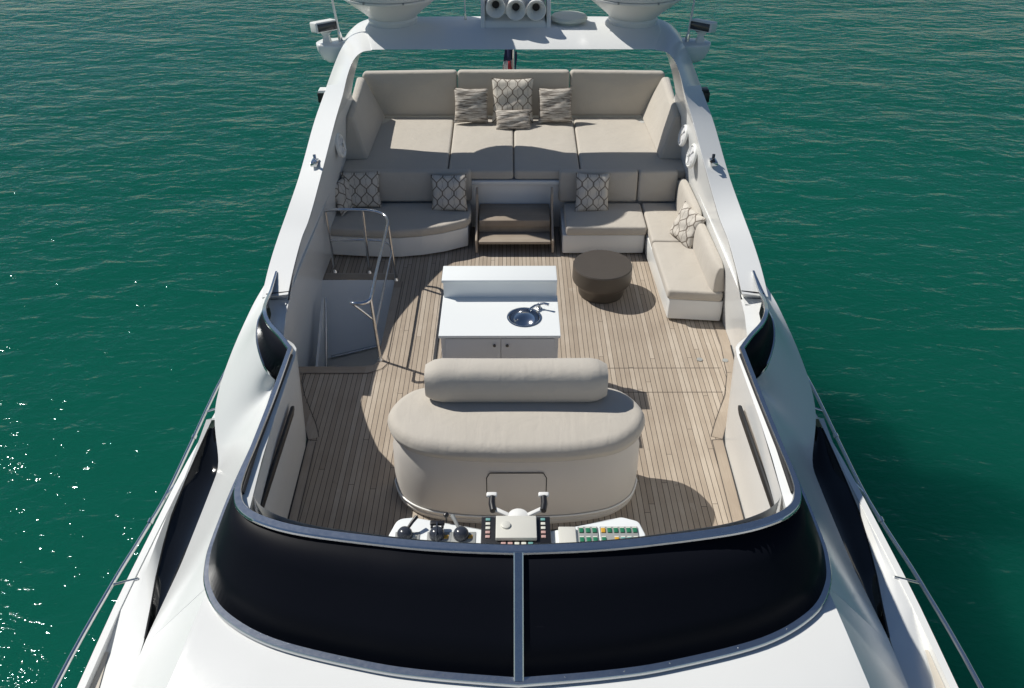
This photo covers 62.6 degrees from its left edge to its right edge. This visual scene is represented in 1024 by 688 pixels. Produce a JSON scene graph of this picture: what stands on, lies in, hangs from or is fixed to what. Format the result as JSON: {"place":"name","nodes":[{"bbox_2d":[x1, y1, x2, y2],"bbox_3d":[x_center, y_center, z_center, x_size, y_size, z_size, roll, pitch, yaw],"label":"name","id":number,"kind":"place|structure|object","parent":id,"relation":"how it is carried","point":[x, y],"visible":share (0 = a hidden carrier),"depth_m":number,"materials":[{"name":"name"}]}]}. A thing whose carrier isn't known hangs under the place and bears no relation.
{"place":"outdoors","nodes":[
{"label":"outdoors","id":0,"kind":"place"},
{"bbox_2d":[0,0,1023,687],"bbox_3d":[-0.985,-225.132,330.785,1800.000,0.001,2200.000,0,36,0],"label":"water","id":1,"kind":"structure","parent":0,"point":[152,154],"depth_m":21.17,"materials":[{"name":"teal liquid"}]},
{"bbox_2d":[77,16,957,687],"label":"yacht","id":2,"kind":"object","parent":1,"relation":"on","point":[275,554],"visible":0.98,"depth_m":7.45,"materials":[{"name":"white plastic"}]},
{"bbox_2d":[52,368,225,687],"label":"guard rail","id":3,"kind":"object","parent":2,"relation":"attached to","point":[113,582],"visible":0.91,"depth_m":7.88,"materials":[{"name":"silver metal"}]},
{"bbox_2d":[144,426,217,639],"bbox_3d":[-3.195,1.742,8.088,0.381,0.321,2.680,0,36,0],"label":"side window","id":4,"kind":"structure","parent":2,"relation":"in","point":[197,485],"depth_m":8.35,"materials":[{"name":"black glass"}]},
{"bbox_2d":[310,154,318,166],"bbox_3d":[-2.528,-2.350,10.810,0.118,0.120,0.220,0,36,0],"label":"fin fitting","id":5,"kind":"object","parent":2,"relation":"attached to","point":[314,162],"visible":1,"depth_m":10.79,"materials":[{"name":"silver metal"}]},
{"bbox_2d":[317,87,325,102],"bbox_3d":[-2.620,-3.491,11.798,0.190,0.180,0.150,0,36,0],"label":"side light","id":6,"kind":"object","parent":2,"relation":"attached to","point":[321,91],"visible":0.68,"depth_m":11.74,"materials":[{"name":"black plastic"}]},
{"bbox_2d":[310,18,345,62],"bbox_3d":[-2.594,-4.337,12.020,0.508,0.575,0.432,0,36,0],"label":"floodlight","id":7,"kind":"object","parent":2,"relation":"attached to","point":[328,47],"visible":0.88,"depth_m":11.90,"materials":[{"name":"white plastic"}]},
{"bbox_2d":[331,0,342,41],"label":"whip antenna","id":8,"kind":"object","parent":7,"relation":"attached to","point":[340,38],"visible":1,"depth_m":11.90,"materials":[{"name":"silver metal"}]},
{"bbox_2d":[335,133,345,157],"bbox_3d":[-2.366,-2.744,11.627,0.114,0.339,0.341,0,36,0],"label":"speaker","id":9,"kind":"object","parent":2,"relation":"attached to","point":[340,145],"visible":1,"depth_m":11.56},
{"bbox_2d":[324,208,398,361],"bbox_3d":[-2.008,-0.775,10.518,0.960,0.985,2.203,0,36,0],"label":"stair railing","id":10,"kind":"object","parent":2,"relation":"on","point":[369,271],"visible":1,"depth_m":11.02,"materials":[{"name":"silver metal"}]},
{"bbox_2d":[344,0,433,28],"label":"satellite dome","id":11,"kind":"structure","parent":2,"relation":"on","point":[389,14],"depth_m":11.49,"materials":[{"name":"white plastic"}]},
{"bbox_2d":[331,169,471,256],"bbox_3d":[-1.583,-1.894,12.087,1.987,0.910,1.038,0,36,0],"label":"sofa","id":12,"kind":"object","parent":2,"relation":"on","point":[420,228],"visible":0.82,"depth_m":11.98,"materials":[{"name":"beige fabric"}]},
{"bbox_2d":[335,177,353,215],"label":"throw pillow","id":13,"kind":"object","parent":12,"relation":"on","point":[343,197],"visible":0.72,"depth_m":11.96,"materials":[{"name":"fabric"}]},
{"bbox_2d":[340,171,381,207],"bbox_3d":[-2.174,-2.222,12.141,0.560,0.530,0.192,-2,18,-3],"label":"throw pillow","id":14,"kind":"object","parent":12,"relation":"on","point":[364,191],"visible":0.84,"depth_m":12.07,"materials":[{"name":"fabric"}]},
{"bbox_2d":[430,174,467,210],"bbox_3d":[-0.904,-2.173,12.108,0.530,0.530,0.200,0,14,6],"label":"throw pillow","id":15,"kind":"object","parent":12,"relation":"on","point":[448,192],"visible":1,"depth_m":12.03,"materials":[{"name":"fabric"}]},
{"bbox_2d":[464,0,466,19],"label":"whip antenna","id":16,"kind":"object","parent":2,"relation":"on","point":[465,17],"visible":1,"depth_m":12.04,"materials":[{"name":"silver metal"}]},
{"bbox_2d":[439,266,560,357],"bbox_3d":[-0.128,-0.012,9.107,1.232,1.330,1.024,0,36,0],"label":"wet bar","id":17,"kind":"object","parent":2,"relation":"on","point":[499,311],"visible":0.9,"depth_m":8.81,"materials":[{"name":"white paint"}]},
{"bbox_2d":[445,338,500,357],"bbox_3d":[-0.394,0.365,8.772,0.557,1.010,0.042,0,36,0],"label":"door","id":18,"kind":"structure","parent":17,"relation":"in","point":[455,347],"depth_m":8.55,"materials":[{"name":"white paint"}]},
{"bbox_2d":[501,338,554,357],"bbox_3d":[0.161,0.364,8.773,0.542,1.010,0.042,0,36,0],"label":"door","id":19,"kind":"structure","parent":17,"relation":"in","point":[510,347],"depth_m":8.55,"materials":[{"name":"white paint"}]},
{"bbox_2d":[503,49,516,68],"bbox_3d":[-0.050,-4.713,14.271,0.253,2.003,0.190,7,36,10],"label":"ensign","id":20,"kind":"object","parent":2,"relation":"hanging from","point":[508,62],"visible":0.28,"depth_m":14.20,"materials":[{"name":"multicoloured fabric"}]},
{"bbox_2d":[342,69,684,178],"bbox_3d":[0.022,-3.476,13.076,5.118,0.855,2.502,0,36,0],"label":"sunpad","id":21,"kind":"object","parent":2,"relation":"on","point":[547,150],"visible":0.84,"depth_m":13.33,"materials":[{"name":"beige fabric"}]},
{"bbox_2d":[454,87,488,123],"bbox_3d":[-0.660,-3.863,13.636,0.560,0.560,0.202,0,12,-4],"label":"throw pillow","id":22,"kind":"object","parent":21,"relation":"on","point":[470,105],"visible":1,"depth_m":13.57,"materials":[{"name":"fabric"}]},
{"bbox_2d":[492,78,533,122],"bbox_3d":[0.010,-3.954,13.660,0.680,0.700,0.221,0,14,0],"label":"throw pillow","id":23,"kind":"object","parent":21,"relation":"on","point":[512,94],"visible":0.79,"depth_m":13.57,"materials":[{"name":"fabric"}]},
{"bbox_2d":[495,109,530,129],"bbox_3d":[0.021,-3.608,13.538,0.580,0.340,0.182,-2,-4,-3],"label":"throw pillow","id":24,"kind":"object","parent":21,"relation":"on","point":[512,119],"visible":1,"depth_m":13.47,"materials":[{"name":"fabric"}]},
{"bbox_2d":[538,87,572,122],"bbox_3d":[0.700,-3.866,13.640,0.560,0.560,0.202,1,12,4],"label":"throw pillow","id":25,"kind":"object","parent":21,"relation":"on","point":[554,105],"visible":1,"depth_m":13.57,"materials":[{"name":"fabric"}]},
{"bbox_2d":[475,187,553,252],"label":"boarding steps","id":26,"kind":"structure","parent":2,"relation":"on","point":[514,223],"depth_m":12.14,"materials":[{"name":"brown wood"}]},
{"bbox_2d":[387,358,644,523],"bbox_3d":[0.040,0.878,7.893,2.388,1.361,0.973,0,36,0],"label":"helm bench","id":27,"kind":"object","parent":2,"relation":"on","point":[468,434],"visible":0.95,"depth_m":7.65,"materials":[{"name":"fabric"}]},
{"bbox_2d":[481,0,550,27],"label":"horn cluster","id":28,"kind":"object","parent":2,"relation":"on","point":[515,13],"visible":1,"depth_m":11.73,"materials":[{"name":"white plastic"}]},
{"bbox_2d":[389,512,644,543],"bbox_3d":[0.039,1.869,6.598,1.938,1.265,0.423,0,36,0],"label":"helm console","id":29,"kind":"object","parent":2,"relation":"on","point":[515,530],"visible":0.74,"depth_m":6.30,"materials":[{"name":"white plastic"}]},
{"bbox_2d":[486,492,548,515],"bbox_3d":[0.046,1.294,6.551,0.495,0.094,0.320,0,36,0],"label":"steering wheel","id":30,"kind":"object","parent":29,"relation":"attached to","point":[493,508],"visible":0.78,"depth_m":6.54,"materials":[{"name":"white plastic"}]},
{"bbox_2d":[551,11,587,25],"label":"receiver dome","id":31,"kind":"structure","parent":2,"relation":"on","point":[569,18],"depth_m":11.85,"materials":[{"name":"white plastic"}]},
{"bbox_2d":[572,250,632,303],"bbox_3d":[1.185,-0.870,11.114,0.780,0.432,0.780,0,36,0],"label":"coffee table","id":32,"kind":"object","parent":2,"relation":"on","point":[601,276],"visible":1,"depth_m":10.90,"materials":[{"name":"brown wood"}]},
{"bbox_2d":[592,0,680,28],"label":"satellite dome","id":33,"kind":"structure","parent":2,"relation":"on","point":[635,14],"depth_m":11.50,"materials":[{"name":"white plastic"}]},
{"bbox_2d":[558,169,723,320],"bbox_3d":[1.662,-1.420,11.432,1.954,0.904,2.672,0,36,0],"label":"corner sofa","id":34,"kind":"object","parent":2,"relation":"on","point":[689,283],"visible":0.81,"depth_m":11.83,"materials":[{"name":"beige fabric"}]},
{"bbox_2d":[575,173,609,211],"bbox_3d":[1.156,-2.176,12.112,0.500,0.560,0.200,0,14,-5],"label":"throw pillow","id":35,"kind":"object","parent":34,"relation":"on","point":[591,192],"visible":1,"depth_m":12.04,"materials":[{"name":"fabric"}]},
{"bbox_2d":[669,201,705,248],"bbox_3d":[2.357,-1.589,11.327,0.191,0.500,0.500,3,35,-32],"label":"throw pillow","id":36,"kind":"object","parent":34,"relation":"on","point":[688,220],"visible":0.94,"depth_m":11.25,"materials":[{"name":"fabric"}]},
{"bbox_2d":[678,124,687,146],"bbox_3d":[2.411,-2.942,11.869,0.111,0.310,0.311,0,36,0],"label":"speaker","id":37,"kind":"object","parent":2,"relation":"attached to","point":[682,135],"visible":1,"depth_m":11.81},
{"bbox_2d":[686,144,696,168],"bbox_3d":[2.425,-2.542,11.381,0.115,0.329,0.331,0,36,0],"label":"speaker","id":38,"kind":"object","parent":2,"relation":"attached to","point":[691,155],"visible":0.99,"depth_m":11.32},
{"bbox_2d":[681,18,716,62],"bbox_3d":[2.640,-4.345,12.031,0.508,0.575,0.432,0,36,0],"label":"floodlight","id":39,"kind":"object","parent":2,"relation":"attached to","point":[698,47],"visible":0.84,"depth_m":11.91,"materials":[{"name":"white plastic"}]},
{"bbox_2d":[685,0,694,41],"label":"whip antenna","id":40,"kind":"object","parent":39,"relation":"on","point":[687,38],"visible":1,"depth_m":11.91,"materials":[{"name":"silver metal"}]},
{"bbox_2d":[701,87,709,101],"bbox_3d":[2.670,-3.499,11.809,0.190,0.180,0.150,0,36,0],"label":"side light","id":41,"kind":"object","parent":2,"relation":"attached to","point":[706,92],"visible":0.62,"depth_m":11.75,"materials":[{"name":"black plastic"}]},
{"bbox_2d":[709,154,717,166],"bbox_3d":[2.585,-2.358,10.821,0.118,0.120,0.220,0,36,0],"label":"fin fitting","id":42,"kind":"object","parent":2,"relation":"attached to","point":[713,161],"visible":1,"depth_m":10.80,"materials":[{"name":"silver metal"}]},
{"bbox_2d":[812,426,889,637],"bbox_3d":[3.276,1.732,8.102,0.381,0.321,2.680,0,36,0],"label":"side window","id":43,"kind":"structure","parent":2,"relation":"in","point":[839,498],"depth_m":8.37,"materials":[{"name":"black glass"}]},
{"bbox_2d":[807,375,983,687],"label":"guard rail","id":44,"kind":"object","parent":2,"relation":"attached to","point":[919,581],"visible":0.87,"depth_m":7.86,"materials":[{"name":"silver metal"}]}
]}

